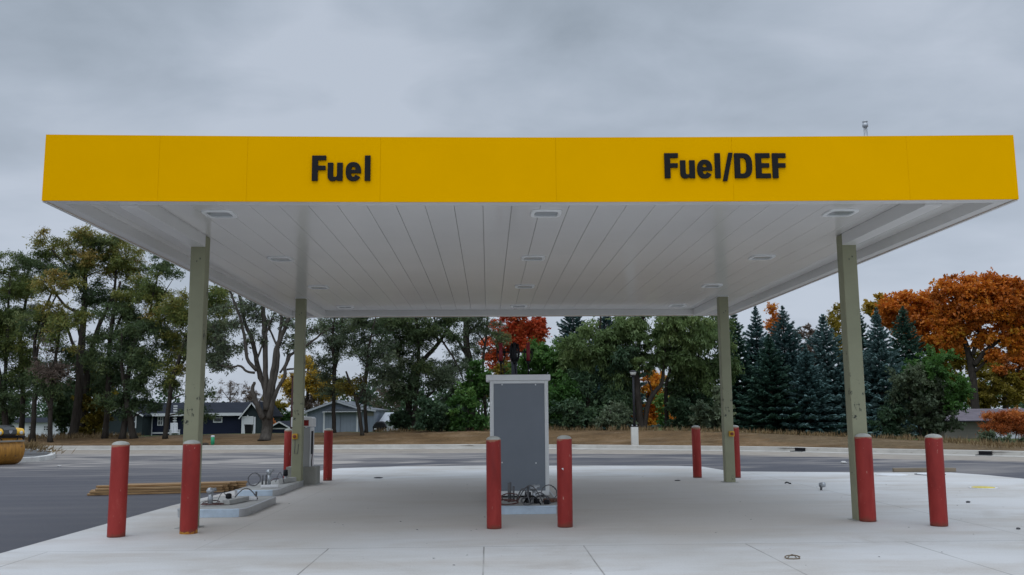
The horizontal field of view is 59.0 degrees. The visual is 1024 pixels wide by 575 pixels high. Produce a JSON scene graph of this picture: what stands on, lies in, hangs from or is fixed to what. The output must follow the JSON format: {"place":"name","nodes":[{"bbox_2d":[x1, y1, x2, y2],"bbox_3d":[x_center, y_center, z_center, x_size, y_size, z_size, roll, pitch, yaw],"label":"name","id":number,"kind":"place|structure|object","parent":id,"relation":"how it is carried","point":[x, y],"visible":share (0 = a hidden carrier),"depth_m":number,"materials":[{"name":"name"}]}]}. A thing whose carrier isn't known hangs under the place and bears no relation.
{"place":"outdoors","nodes":[
{"label":"outdoors","id":0,"kind":"place"},
{"bbox_2d":[177,487,275,517],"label":"pump island","id":1,"kind":"structure","parent":0,"point":[228,505],"depth_m":14.22,"materials":[{"name":"concrete"}]},
{"bbox_2d":[0,466,1023,574],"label":"pavement","id":2,"kind":"structure","parent":0,"point":[643,520],"depth_m":11.55,"materials":[{"name":"concrete"}]},
{"bbox_2d":[107,441,129,537],"bbox_3d":[-5.038,2.574,11.592,0.219,1.200,0.219,0,-8,-2],"label":"bollard","id":3,"kind":"object","parent":2,"relation":"on","point":[118,493],"visible":1,"depth_m":11.51,"materials":[{"name":"metal"}]},
{"bbox_2d":[179,440,200,533],"bbox_3d":[-4.215,2.605,11.861,0.226,1.200,0.226,-2,-8,14],"label":"bollard","id":4,"kind":"object","parent":2,"relation":"on","point":[189,505],"visible":1,"depth_m":11.78,"materials":[{"name":"metal"}]},
{"bbox_2d":[235,469,303,495],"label":"pump island","id":5,"kind":"structure","parent":2,"relation":"on","point":[273,487],"depth_m":17.90,"materials":[{"name":"concrete"}]},
{"bbox_2d":[283,428,291,477],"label":"bollard","id":6,"kind":"object","parent":2,"relation":"on","point":[287,444],"visible":0.72,"depth_m":21.13,"materials":[{"name":"metal"}]},
{"bbox_2d":[286,465,322,484],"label":"dispenser plinth","id":7,"kind":"structure","parent":2,"relation":"on","point":[311,475],"depth_m":19.68,"materials":[{"name":"concrete"}]},
{"bbox_2d":[291,417,315,466],"bbox_3d":[-4.612,3.397,20.005,0.485,1.090,0.390,0,-8,-2],"label":"fuel dispenser","id":8,"kind":"object","parent":7,"relation":"on","point":[308,452],"visible":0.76,"depth_m":19.85,"materials":[{"name":"metal"}]},
{"bbox_2d":[323,428,332,480],"bbox_3d":[-4.284,3.883,21.084,0.204,1.200,0.204,-3,-8,17],"label":"bollard","id":9,"kind":"object","parent":2,"relation":"on","point":[328,454],"visible":1,"depth_m":21.00,"materials":[{"name":"metal"}]},
{"bbox_2d":[486,436,501,528],"bbox_3d":[-0.244,2.603,12.124,0.198,1.214,0.198,-5,-9,29],"label":"bollard","id":10,"kind":"object","parent":2,"relation":"on","point":[493,474],"visible":1,"depth_m":12.05,"materials":[{"name":"metal"}]},
{"bbox_2d":[501,482,556,513],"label":"pump island","id":11,"kind":"structure","parent":2,"relation":"on","point":[533,503],"depth_m":14.01,"materials":[{"name":"concrete"}]},
{"bbox_2d":[496,342,532,374],"bbox_3d":[0.056,2.398,17.176,0.695,2.702,0.190,0,-8,-2],"label":"hose stand","id":12,"kind":"object","parent":11,"relation":"on","point":[514,351],"visible":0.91,"depth_m":17.28,"materials":[{"name":"black metal"}]},
{"bbox_2d":[486,374,549,495],"bbox_3d":[0.102,2.531,15.623,1.092,2.012,0.830,0,-8,-2],"label":"equipment cabinet","id":13,"kind":"object","parent":11,"relation":"on","point":[519,425],"visible":0.79,"depth_m":15.27,"materials":[{"name":"metal"}]},
{"bbox_2d":[42,134,1018,528],"bbox_3d":[0.138,1.421,16.233,11.116,4.678,12.516,0,-8,-2],"label":"fuel canopy","id":14,"kind":"object","parent":2,"relation":"on","point":[436,226],"visible":0.99,"depth_m":11.73,"materials":[{"name":"white metal"}]},
{"bbox_2d":[201,210,237,217],"bbox_3d":[-3.705,-0.929,11.477,0.400,0.018,0.400,0,-8,-2],"label":"canopy light","id":15,"kind":"object","parent":14,"relation":"attached to","point":[219,214],"visible":1,"depth_m":11.45,"materials":[{"name":"plastic"}]},
{"bbox_2d":[530,209,561,217],"bbox_3d":[0.435,-0.945,11.588,0.400,0.018,0.400,0,-8,-2],"label":"canopy light","id":16,"kind":"object","parent":14,"relation":"attached to","point":[548,213],"visible":1,"depth_m":11.59,"materials":[{"name":"plastic"}]},
{"bbox_2d":[822,209,858,216],"bbox_3d":[4.239,-0.961,11.690,0.400,0.018,0.400,0,-8,-2],"label":"canopy light","id":17,"kind":"object","parent":14,"relation":"attached to","point":[839,212],"visible":1,"depth_m":11.67,"materials":[{"name":"plastic"}]},
{"bbox_2d":[557,435,572,527],"bbox_3d":[0.711,2.610,12.230,0.207,1.214,0.207,8,-11,-44],"label":"bollard","id":18,"kind":"object","parent":2,"relation":"on","point":[564,487],"visible":1,"depth_m":12.15,"materials":[{"name":"metal"}]},
{"bbox_2d":[691,425,701,477],"bbox_3d":[4.298,3.816,21.081,0.202,1.200,0.202,-5,-9,32],"label":"bollard","id":19,"kind":"object","parent":2,"relation":"on","point":[696,452],"visible":1,"depth_m":21.00,"materials":[{"name":"metal"}]},
{"bbox_2d":[733,425,740,477],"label":"bollard","id":20,"kind":"object","parent":2,"relation":"on","point":[737,453],"visible":0.77,"depth_m":20.90,"materials":[{"name":"metal"}]},
{"bbox_2d":[854,433,876,521],"bbox_3d":[4.913,2.635,12.589,0.225,1.200,0.225,4,-9,-29],"label":"bollard","id":21,"kind":"object","parent":2,"relation":"on","point":[865,478],"visible":1,"depth_m":12.51,"materials":[{"name":"metal"}]},
{"bbox_2d":[924,434,947,526],"bbox_3d":[5.639,2.552,12.034,0.222,1.200,0.222,2,-8,-14],"label":"bollard","id":22,"kind":"object","parent":2,"relation":"on","point":[936,485],"visible":1,"depth_m":11.95,"materials":[{"name":"metal"}]},
{"bbox_2d":[0,449,1023,552],"bbox_3d":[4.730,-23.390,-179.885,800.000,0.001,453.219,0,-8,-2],"label":"road","id":23,"kind":"structure","parent":0,"point":[41,501],"depth_m":26.24,"materials":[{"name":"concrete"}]},
{"bbox_2d":[0,425,24,464],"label":"road roller","id":24,"kind":"object","parent":23,"relation":"on","point":[12,446],"visible":1,"depth_m":29.57,"materials":[{"name":"yellow metal"}]},
{"bbox_2d":[19,449,55,462],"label":"kerb island","id":25,"kind":"structure","parent":23,"relation":"on","point":[51,456],"depth_m":31.78,"materials":[{"name":"concrete"}]},
{"bbox_2d":[23,450,49,456],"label":"gravel","id":26,"kind":"structure","parent":25,"relation":"on","point":[33,453],"depth_m":35.14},
{"bbox_2d":[24,439,76,453],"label":"dry weed","id":27,"kind":"object","parent":25,"relation":"on","point":[31,446],"visible":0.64,"depth_m":34.41,"materials":[{"name":"plant"}]},
{"bbox_2d":[87,490,223,495],"bbox_3d":[-7.107,4.108,18.126,2.565,0.039,0.136,1,-8,-13],"label":"timber board","id":28,"kind":"object","parent":23,"relation":"on","point":[134,493],"visible":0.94,"depth_m":18.04,"materials":[{"name":"brown wood"}]},
{"bbox_2d":[89,487,222,492],"bbox_3d":[-7.101,4.062,18.134,2.502,0.039,0.136,1,-8,-13],"label":"timber board","id":29,"kind":"object","parent":28,"relation":"on","point":[145,490],"visible":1,"depth_m":18.05,"materials":[{"name":"brown wood"}]},
{"bbox_2d":[95,485,222,490],"bbox_3d":[-7.054,4.018,18.151,2.403,0.039,0.136,1,-8,-13],"label":"timber board","id":30,"kind":"object","parent":29,"relation":"on","point":[167,487],"visible":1,"depth_m":18.08,"materials":[{"name":"brown wood"}]},
{"bbox_2d":[36,444,1023,456],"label":"kerb","id":31,"kind":"structure","parent":23,"relation":"on","point":[998,453],"depth_m":38.03,"materials":[{"name":"concrete"}]},
{"bbox_2d":[0,0,1023,417],"label":"sky","id":32,"kind":"structure","parent":0,"point":[311,68],"materials":[{"name":"grey"}]},
{"bbox_2d":[22,416,1023,450],"bbox_3d":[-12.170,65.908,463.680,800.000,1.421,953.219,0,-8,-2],"label":"ground","id":33,"kind":"structure","parent":0,"point":[660,436],"depth_m":42.20,"materials":[{"name":"plant"}]},
{"bbox_2d":[0,398,30,426],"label":"scrub bush","id":34,"kind":"object","parent":33,"relation":"on","point":[11,420],"visible":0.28,"depth_m":54.29,"materials":[{"name":"green plant"}]},
{"bbox_2d":[0,272,47,435],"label":"locust tree","id":35,"kind":"object","parent":33,"relation":"on","point":[22,402],"visible":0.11,"depth_m":52.00,"materials":[{"name":"green plant"}]},
{"bbox_2d":[0,248,48,424],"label":"locust tree","id":36,"kind":"object","parent":33,"relation":"on","point":[8,337],"visible":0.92,"depth_m":49.16,"materials":[{"name":"green plant"}]},
{"bbox_2d":[12,417,69,436],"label":"white outbuilding","id":37,"kind":"structure","parent":33,"relation":"on","point":[41,425],"depth_m":85.85,"materials":[{"name":"white"}]},
{"bbox_2d":[2,268,98,441],"bbox_3d":[-24.030,3.498,47.305,4.260,9.069,3.535,0,-8,-2],"label":"locust tree","id":38,"kind":"object","parent":33,"relation":"on","point":[80,317],"visible":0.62,"depth_m":47.31,"materials":[{"name":"green plant"}]},
{"bbox_2d":[24,314,83,441],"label":"locust tree","id":39,"kind":"object","parent":33,"relation":"on","point":[49,377],"visible":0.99,"depth_m":46.02,"materials":[{"name":"green plant"}]},
{"bbox_2d":[43,384,74,434],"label":"scrub bush","id":40,"kind":"object","parent":33,"relation":"on","point":[62,412],"visible":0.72,"depth_m":53.24,"materials":[{"name":"green plant"}]},
{"bbox_2d":[3,223,125,437],"bbox_3d":[-25.181,2.410,50.449,6.545,11.993,4.167,0,-8,-2],"label":"locust tree","id":41,"kind":"object","parent":33,"relation":"on","point":[89,242],"visible":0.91,"depth_m":50.61,"materials":[{"name":"green plant"}]},
{"bbox_2d":[70,390,115,435],"bbox_3d":[-23.370,7.250,50.956,2.651,3.219,2.218,5,-10,-34],"label":"scrub bush","id":42,"kind":"object","parent":33,"relation":"on","point":[93,419],"visible":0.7,"depth_m":50.46,"materials":[{"name":"green plant"}]},
{"bbox_2d":[52,234,154,434],"bbox_3d":[-23.190,2.453,51.515,5.558,12.146,4.140,0,-8,-2],"label":"locust tree","id":43,"kind":"object","parent":33,"relation":"on","point":[119,263],"visible":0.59,"depth_m":51.32,"materials":[{"name":"green plant"}]},
{"bbox_2d":[70,271,155,438],"bbox_3d":[-20.933,3.562,48.194,4.666,8.948,3.558,-3,-8,19],"label":"locust tree","id":44,"kind":"object","parent":33,"relation":"on","point":[110,370],"visible":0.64,"depth_m":48.02,"materials":[{"name":"green plant"}]},
{"bbox_2d":[84,252,188,438],"bbox_3d":[-19.127,2.921,47.474,5.959,10.123,3.444,0,-8,-2],"label":"locust tree","id":45,"kind":"object","parent":33,"relation":"on","point":[138,357],"visible":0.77,"depth_m":47.04,"materials":[{"name":"green plant"}]},
{"bbox_2d":[102,401,282,435],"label":"ranch house","id":46,"kind":"structure","parent":33,"relation":"on","point":[235,417],"depth_m":82.29,"materials":[{"name":"blue"}]},
{"bbox_2d":[241,416,252,433],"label":"garage door","id":47,"kind":"structure","parent":46,"relation":"in","point":[245,420],"depth_m":81.26,"materials":[{"name":"white paint"}]},
{"bbox_2d":[149,284,244,438],"bbox_3d":[-16.219,3.789,46.823,5.051,8.066,3.754,0,-8,-2],"label":"locust tree","id":48,"kind":"object","parent":33,"relation":"on","point":[179,316],"visible":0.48,"depth_m":46.33,"materials":[{"name":"green plant"}]},
{"bbox_2d":[212,379,248,401],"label":"bare tree","id":49,"kind":"object","parent":33,"relation":"on","point":[229,392],"visible":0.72,"depth_m":118.29,"materials":[{"name":"grey plant"}]},
{"bbox_2d":[206,291,333,440],"bbox_3d":[-12.195,3.257,44.663,6.794,8.813,3.388,0,-8,-2],"label":"old tree","id":50,"kind":"object","parent":33,"relation":"on","point":[270,394],"visible":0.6,"depth_m":44.53,"materials":[{"name":"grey plant"}]},
{"bbox_2d":[262,396,290,420],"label":"tree","id":51,"kind":"object","parent":33,"relation":"on","point":[279,405],"visible":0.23,"depth_m":98.40,"materials":[{"name":"green plant"}]},
{"bbox_2d":[272,421,289,432],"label":"shed","id":52,"kind":"structure","parent":33,"relation":"on","point":[280,426],"depth_m":62.80,"materials":[{"name":"wood"}]},
{"bbox_2d":[278,355,337,416],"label":"yellow tree","id":53,"kind":"object","parent":33,"relation":"on","point":[286,387],"visible":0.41,"depth_m":86.23,"materials":[{"name":"yellow leaf"},{"name":"dark bark"}]},
{"bbox_2d":[305,318,359,432],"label":"locust tree","id":54,"kind":"object","parent":33,"relation":"on","point":[332,361],"visible":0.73,"depth_m":47.29,"materials":[{"name":"green plant"}]},
{"bbox_2d":[304,400,388,432],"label":"grey barn","id":55,"kind":"structure","parent":33,"relation":"on","point":[346,417],"depth_m":68.89,"materials":[{"name":"metal"}]},
{"bbox_2d":[325,412,340,431],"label":"sliding door","id":56,"kind":"structure","parent":55,"relation":"in","point":[328,415],"depth_m":68.85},
{"bbox_2d":[341,412,356,431],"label":"sliding door","id":57,"kind":"structure","parent":55,"relation":"in","point":[348,419],"depth_m":68.86,"materials":[{"name":"metal"}]},
{"bbox_2d":[328,317,399,435],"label":"locust tree","id":58,"kind":"object","parent":33,"relation":"on","point":[365,353],"visible":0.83,"depth_m":45.52,"materials":[{"name":"green plant"}]},
{"bbox_2d":[369,379,400,411],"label":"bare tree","id":59,"kind":"object","parent":33,"relation":"on","point":[395,406],"visible":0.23,"depth_m":93.58,"materials":[{"name":"grey plant"}]},
{"bbox_2d":[363,317,418,432],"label":"locust tree","id":60,"kind":"object","parent":33,"relation":"on","point":[387,375],"visible":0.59,"depth_m":48.50,"materials":[{"name":"green plant"}]},
{"bbox_2d":[385,409,414,430],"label":"green shrub","id":61,"kind":"object","parent":33,"relation":"on","point":[401,419],"visible":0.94,"depth_m":48.95,"materials":[{"name":"green plant"}]},
{"bbox_2d":[371,317,474,430],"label":"locust tree","id":62,"kind":"object","parent":33,"relation":"on","point":[410,336],"visible":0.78,"depth_m":49.34,"materials":[{"name":"green plant"}]},
{"bbox_2d":[408,394,472,431],"bbox_3d":[-3.621,6.433,46.361,2.823,2.042,2.112,-4,-9,24],"label":"green shrub","id":63,"kind":"object","parent":33,"relation":"on","point":[438,418],"visible":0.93,"depth_m":46.11,"materials":[{"name":"green plant"}]},
{"bbox_2d":[445,381,489,430],"bbox_3d":[-2.435,6.257,46.512,2.742,2.956,2.404,0,-8,-2],"label":"green shrub","id":64,"kind":"object","parent":33,"relation":"on","point":[468,420],"visible":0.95,"depth_m":46.22,"materials":[{"name":"green plant"}]},
{"bbox_2d":[461,358,492,413],"bbox_3d":[-1.766,5.862,49.685,2.306,3.963,2.370,6,-10,-41],"label":"green shrub","id":65,"kind":"object","parent":33,"relation":"on","point":[479,383],"visible":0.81,"depth_m":49.40,"materials":[{"name":"green plant"}]},
{"bbox_2d":[442,317,515,429],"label":"locust tree","id":66,"kind":"object","parent":33,"relation":"on","point":[483,328],"visible":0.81,"depth_m":51.87,"materials":[{"name":"green plant"}]},
{"bbox_2d":[486,360,510,398],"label":"green shrub","id":67,"kind":"object","parent":33,"relation":"on","point":[496,371],"visible":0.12,"depth_m":55.96,"materials":[{"name":"green plant"}]},
{"bbox_2d":[478,317,551,372],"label":"red maple","id":68,"kind":"object","parent":33,"relation":"on","point":[522,328],"visible":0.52,"depth_m":69.47,"materials":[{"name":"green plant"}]},
{"bbox_2d":[11,372,1023,428],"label":"treeline","id":69,"kind":"object","parent":33,"relation":"on","point":[402,407],"visible":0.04,"depth_m":134.48,"materials":[{"name":"green plant"}]},
{"bbox_2d":[504,353,550,398],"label":"spruce tree","id":70,"kind":"object","parent":33,"relation":"on","point":[522,368],"visible":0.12,"depth_m":52.66,"materials":[{"name":"green plant"}]},
{"bbox_2d":[522,336,575,416],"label":"tree","id":71,"kind":"object","parent":33,"relation":"on","point":[544,359],"visible":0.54,"depth_m":51.49,"materials":[{"name":"green plant"}]},
{"bbox_2d":[548,368,584,427],"bbox_3d":[2.404,6.059,48.540,3.068,3.465,3.173,0,-8,-2],"label":"green shrub","id":72,"kind":"object","parent":33,"relation":"on","point":[561,390],"visible":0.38,"depth_m":48.22,"materials":[{"name":"green plant"}]},
{"bbox_2d":[547,316,604,429],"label":"spruce tree","id":73,"kind":"object","parent":33,"relation":"on","point":[575,322],"visible":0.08,"depth_m":73.92,"materials":[{"name":"green plant"}]},
{"bbox_2d":[548,394,606,429],"bbox_3d":[3.312,6.589,46.571,3.250,2.213,2.059,0,-8,-2],"label":"green shrub","id":74,"kind":"object","parent":33,"relation":"on","point":[573,415],"visible":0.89,"depth_m":46.26,"materials":[{"name":"green plant"}]},
{"bbox_2d":[552,316,643,429],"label":"willowy tree","id":75,"kind":"object","parent":33,"relation":"on","point":[592,356],"visible":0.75,"depth_m":49.33,"materials":[{"name":"green plant"}]},
{"bbox_2d":[587,400,637,429],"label":"green shrub","id":76,"kind":"object","parent":33,"relation":"on","point":[612,415],"visible":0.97,"depth_m":45.54,"materials":[{"name":"green plant"}]},
{"bbox_2d":[589,316,660,429],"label":"spruce tree","id":77,"kind":"object","parent":33,"relation":"on","point":[605,323],"visible":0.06,"depth_m":77.35,"materials":[{"name":"green plant"}]},
{"bbox_2d":[629,370,638,444],"bbox_3d":[5.201,5.256,38.579,0.330,3.456,0.330,0,-8,-2],"label":"lamp post","id":78,"kind":"object","parent":33,"relation":"on","point":[634,435],"visible":0.79,"depth_m":38.45,"materials":[{"name":"metal"}]},
{"bbox_2d":[626,369,675,425],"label":"orange tree","id":79,"kind":"object","parent":33,"relation":"on","point":[654,383],"visible":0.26,"depth_m":76.83,"materials":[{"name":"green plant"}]},
{"bbox_2d":[604,316,717,426],"bbox_3d":[8.278,4.221,49.084,6.715,7.154,4.049,0,-8,-2],"label":"willowy tree","id":80,"kind":"object","parent":33,"relation":"on","point":[666,334],"visible":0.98,"depth_m":48.70,"materials":[{"name":"green plant"}]},
{"bbox_2d":[652,391,674,429],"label":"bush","id":81,"kind":"object","parent":33,"relation":"on","point":[658,404],"visible":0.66,"depth_m":65.48,"materials":[{"name":"green plant"}]},
{"bbox_2d":[661,393,711,430],"bbox_3d":[9.693,7.045,49.819,2.938,2.558,2.545,-6,-10,37],"label":"green shrub","id":82,"kind":"object","parent":33,"relation":"on","point":[683,411],"visible":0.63,"depth_m":49.47,"materials":[{"name":"green plant"}]},
{"bbox_2d":[658,316,744,429],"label":"willowy tree","id":83,"kind":"object","parent":33,"relation":"on","point":[703,374],"visible":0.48,"depth_m":50.58,"materials":[{"name":"green plant"}]},
{"bbox_2d":[688,385,736,431],"bbox_3d":[10.302,6.439,46.884,2.429,2.797,2.609,0,-8,-2],"label":"green shrub","id":84,"kind":"object","parent":33,"relation":"on","point":[704,411],"visible":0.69,"depth_m":46.44,"materials":[{"name":"green plant"}]},
{"bbox_2d":[698,314,759,429],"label":"spruce tree","id":85,"kind":"object","parent":33,"relation":"on","point":[738,385],"visible":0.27,"depth_m":56.71,"materials":[{"name":"green plant"}]},
{"bbox_2d":[732,306,767,406],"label":"spruce tree","id":86,"kind":"object","parent":33,"relation":"on","point":[756,333],"visible":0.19,"depth_m":60.34,"materials":[{"name":"green plant"}]},
{"bbox_2d":[762,302,784,339],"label":"autumn tree","id":87,"kind":"object","parent":33,"relation":"on","point":[771,309],"visible":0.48,"depth_m":82.85,"materials":[{"name":"orange plant"}]},
{"bbox_2d":[733,334,815,433],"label":"spruce tree","id":88,"kind":"object","parent":33,"relation":"on","point":[768,371],"visible":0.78,"depth_m":53.52,"materials":[{"name":"green plant"}]},
{"bbox_2d":[744,305,838,434],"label":"spruce tree","id":89,"kind":"object","parent":33,"relation":"on","point":[791,347],"visible":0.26,"depth_m":56.04,"materials":[{"name":"green plant"}]},
{"bbox_2d":[764,343,846,436],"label":"spruce tree","id":90,"kind":"object","parent":33,"relation":"on","point":[812,401],"visible":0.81,"depth_m":52.51,"materials":[{"name":"green plant"}]},
{"bbox_2d":[797,323,818,365],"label":"autumn tree","id":91,"kind":"object","parent":33,"relation":"on","point":[808,334],"visible":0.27,"depth_m":84.78,"materials":[{"name":"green plant"}]},
{"bbox_2d":[787,314,876,436],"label":"spruce tree","id":92,"kind":"object","parent":33,"relation":"on","point":[826,360],"visible":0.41,"depth_m":54.84,"materials":[{"name":"green plant"}]},
{"bbox_2d":[823,302,842,363],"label":"autumn tree","id":93,"kind":"object","parent":33,"relation":"on","point":[833,321],"visible":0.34,"depth_m":80.83,"materials":[{"name":"yellow plant"}]},
{"bbox_2d":[812,351,894,437],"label":"spruce tree","id":94,"kind":"object","parent":33,"relation":"on","point":[843,404],"visible":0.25,"depth_m":53.49,"materials":[{"name":"green plant"}]},
{"bbox_2d":[842,313,902,430],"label":"spruce tree","id":95,"kind":"object","parent":33,"relation":"on","point":[863,330],"visible":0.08,"depth_m":58.31,"materials":[{"name":"green plant"}]},
{"bbox_2d":[861,292,885,365],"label":"yellow tree","id":96,"kind":"object","parent":33,"relation":"on","point":[868,307],"visible":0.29,"depth_m":72.98,"materials":[{"name":"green plant"}]},
{"bbox_2d":[862,307,919,438],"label":"spruce tree","id":97,"kind":"object","parent":33,"relation":"on","point":[872,361],"visible":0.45,"depth_m":56.03,"materials":[{"name":"green plant"}]},
{"bbox_2d":[885,306,928,424],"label":"spruce tree","id":98,"kind":"object","parent":33,"relation":"on","point":[903,343],"visible":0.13,"depth_m":60.46,"materials":[{"name":"green plant"}]},
{"bbox_2d":[867,343,976,439],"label":"round tree","id":99,"kind":"object","parent":33,"relation":"on","point":[929,394],"visible":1,"depth_m":46.77,"materials":[{"name":"green plant"}]},
{"bbox_2d":[871,288,989,381],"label":"oak tree","id":100,"kind":"object","parent":33,"relation":"on","point":[917,307],"visible":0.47,"depth_m":70.45,"materials":[{"name":"orange plant"}]},
{"bbox_2d":[909,408,1023,438],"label":"building","id":101,"kind":"structure","parent":33,"relation":"on","point":[972,427],"depth_m":54.10,"materials":[{"name":"white"}]},
{"bbox_2d":[922,267,1023,408],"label":"oak tree","id":102,"kind":"object","parent":33,"relation":"on","point":[976,304],"visible":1,"depth_m":64.47,"materials":[{"name":"orange plant"}]},
{"bbox_2d":[977,429,1001,441],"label":"weed clump","id":103,"kind":"object","parent":33,"relation":"on","point":[990,435],"visible":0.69,"depth_m":41.92,"materials":[{"name":"green plant"}]},
{"bbox_2d":[960,349,1023,408],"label":"olive tree","id":104,"kind":"object","parent":33,"relation":"on","point":[1001,376],"visible":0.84,"depth_m":84.11,"materials":[{"name":"green plant"}]},
{"bbox_2d":[975,405,1023,441],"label":"sumac bush","id":105,"kind":"object","parent":33,"relation":"on","point":[1006,422],"visible":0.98,"depth_m":43.41,"materials":[{"name":"orange plant"}]},
{"bbox_3d":[-7.070,4.084,18.294,2.578,0.039,0.136,1,-8,-13],"label":"timber board","id":106,"kind":"object","parent":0,"visible":0},
{"bbox_2d":[150,485,227,486],"bbox_3d":[-7.041,4.039,18.307,2.478,0.039,0.136,1,-8,-14],"label":"timber board","id":107,"kind":"object","parent":106,"relation":"on","point":[201,485],"visible":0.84,"depth_m":18.35,"materials":[{"name":"brown wood"}]},
{"bbox_2d":[96,482,229,487],"bbox_3d":[-7.035,3.994,18.315,2.536,0.039,0.136,1,-8,-14],"label":"timber board","id":108,"kind":"object","parent":107,"relation":"on","point":[149,485],"visible":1,"depth_m":18.24,"materials":[{"name":"brown wood"}]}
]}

